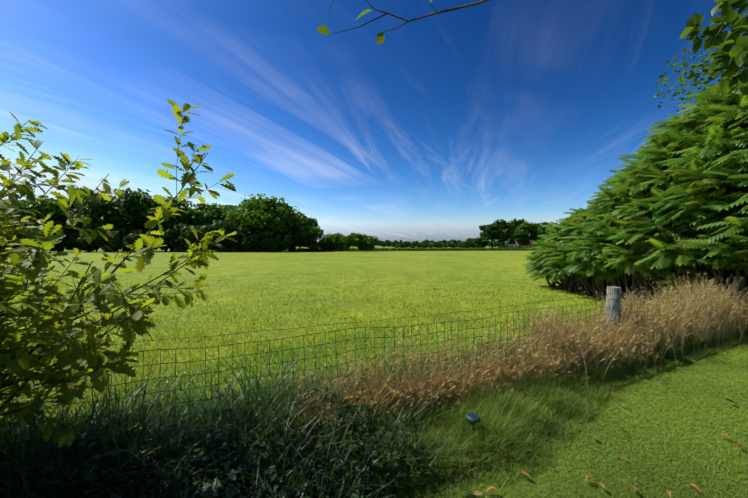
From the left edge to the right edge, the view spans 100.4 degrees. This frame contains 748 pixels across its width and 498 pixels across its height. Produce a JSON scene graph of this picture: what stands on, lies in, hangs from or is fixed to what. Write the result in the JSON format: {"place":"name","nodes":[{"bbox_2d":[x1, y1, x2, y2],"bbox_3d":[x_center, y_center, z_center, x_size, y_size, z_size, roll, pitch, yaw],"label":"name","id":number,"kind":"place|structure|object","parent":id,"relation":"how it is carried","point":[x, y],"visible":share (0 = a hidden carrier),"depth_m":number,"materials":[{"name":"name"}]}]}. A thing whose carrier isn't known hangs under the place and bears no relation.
{"place":"outdoors","nodes":[
{"label":"outdoors","id":0,"kind":"place"},
{"bbox_2d":[0,187,560,251],"bbox_3d":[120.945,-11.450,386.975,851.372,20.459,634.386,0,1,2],"label":"distant trees","id":1,"kind":"object","parent":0,"point":[245,219],"materials":[{"name":"green plant"}]},
{"bbox_2d":[0,246,648,478],"bbox_3d":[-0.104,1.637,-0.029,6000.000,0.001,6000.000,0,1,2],"label":"ground","id":2,"kind":"structure","parent":0,"point":[433,261],"depth_m":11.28,"materials":[{"name":"green plant"}]},
{"bbox_2d":[522,69,747,325],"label":"tree","id":3,"kind":"object","parent":2,"relation":"on","point":[589,233],"depth_m":6.74,"materials":[{"name":"green plant"}]},
{"bbox_2d":[0,0,747,245],"label":"sky","id":4,"kind":"structure","parent":0,"point":[453,124],"materials":[{"name":"blue"}]},
{"bbox_2d":[70,322,747,497],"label":"verge ground","id":5,"kind":"structure","parent":0,"point":[471,467],"depth_m":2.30,"materials":[{"name":"green plant"}]},
{"bbox_2d":[0,99,236,457],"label":"shrub","id":6,"kind":"object","parent":5,"relation":"on","point":[45,315],"depth_m":1.92,"materials":[{"name":"green plant"}]},
{"bbox_2d":[0,390,423,497],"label":"ground cover plants","id":7,"kind":"object","parent":5,"relation":"on","point":[270,476],"visible":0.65,"depth_m":2.06,"materials":[{"name":"green plant"}]},
{"bbox_2d":[0,319,719,497],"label":"verge grass","id":8,"kind":"structure","parent":5,"relation":"on","point":[29,462],"depth_m":2.23,"materials":[{"name":"green plant"}]},
{"bbox_2d":[0,287,746,473],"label":"fence","id":9,"kind":"object","parent":5,"relation":"on","point":[282,362],"visible":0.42,"depth_m":2.78,"materials":[{"name":"grey metal"}]},
{"bbox_2d":[25,285,725,350],"bbox_3d":[0.918,0.682,3.467,15.752,0.081,0.044,0,1,-23],"label":"barbed wire","id":10,"kind":"object","parent":9,"relation":"attached to","point":[218,335],"visible":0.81,"depth_m":3.01,"materials":[{"name":"grey metal"}]},
{"bbox_2d":[465,413,479,439],"bbox_3d":[0.820,1.498,2.587,0.084,0.232,0.084,0,1,-23],"label":"solar mole repeller","id":11,"kind":"object","parent":5,"relation":"on","point":[472,418],"visible":0.79,"depth_m":2.57,"materials":[{"name":"green plastic"}]},
{"bbox_2d":[285,271,747,444],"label":"dry grass","id":12,"kind":"structure","parent":5,"relation":"on","point":[559,343],"depth_m":3.79,"materials":[{"name":"brown plant"}]},
{"bbox_2d":[504,234,533,246],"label":"farm house","id":13,"kind":"structure","parent":0,"point":[511,243],"depth_m":197.40,"materials":[{"name":"white paint"}]},
{"bbox_2d":[316,0,747,145],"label":"branches","id":14,"kind":"object","parent":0,"point":[735,59],"depth_m":2.59,"materials":[{"name":"green plant"}]},
{"bbox_2d":[382,340,747,497],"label":"lawn ground","id":15,"kind":"structure","parent":0,"point":[707,398],"depth_m":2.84,"materials":[{"name":"green plant"}]},
{"bbox_2d":[416,359,746,497],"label":"fallen leaves","id":16,"kind":"object","parent":15,"relation":"on","point":[493,488],"visible":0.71,"depth_m":2.14,"materials":[{"name":"brown plant"}]},
{"bbox_2d":[605,286,620,329],"bbox_3d":[3.497,1.081,4.564,0.195,1.072,0.183,0,1,2],"label":"fence post","id":17,"kind":"object","parent":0,"point":[615,295],"visible":0.56,"depth_m":4.50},
{"bbox_2d":[732,276,745,325],"bbox_3d":[7.091,1.068,6.079,0.192,1.072,0.180,0,1,2],"label":"fence post","id":18,"kind":"object","parent":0,"point":[742,284],"visible":0.27,"depth_m":6.00,"materials":[{"name":"wood"}]}
]}

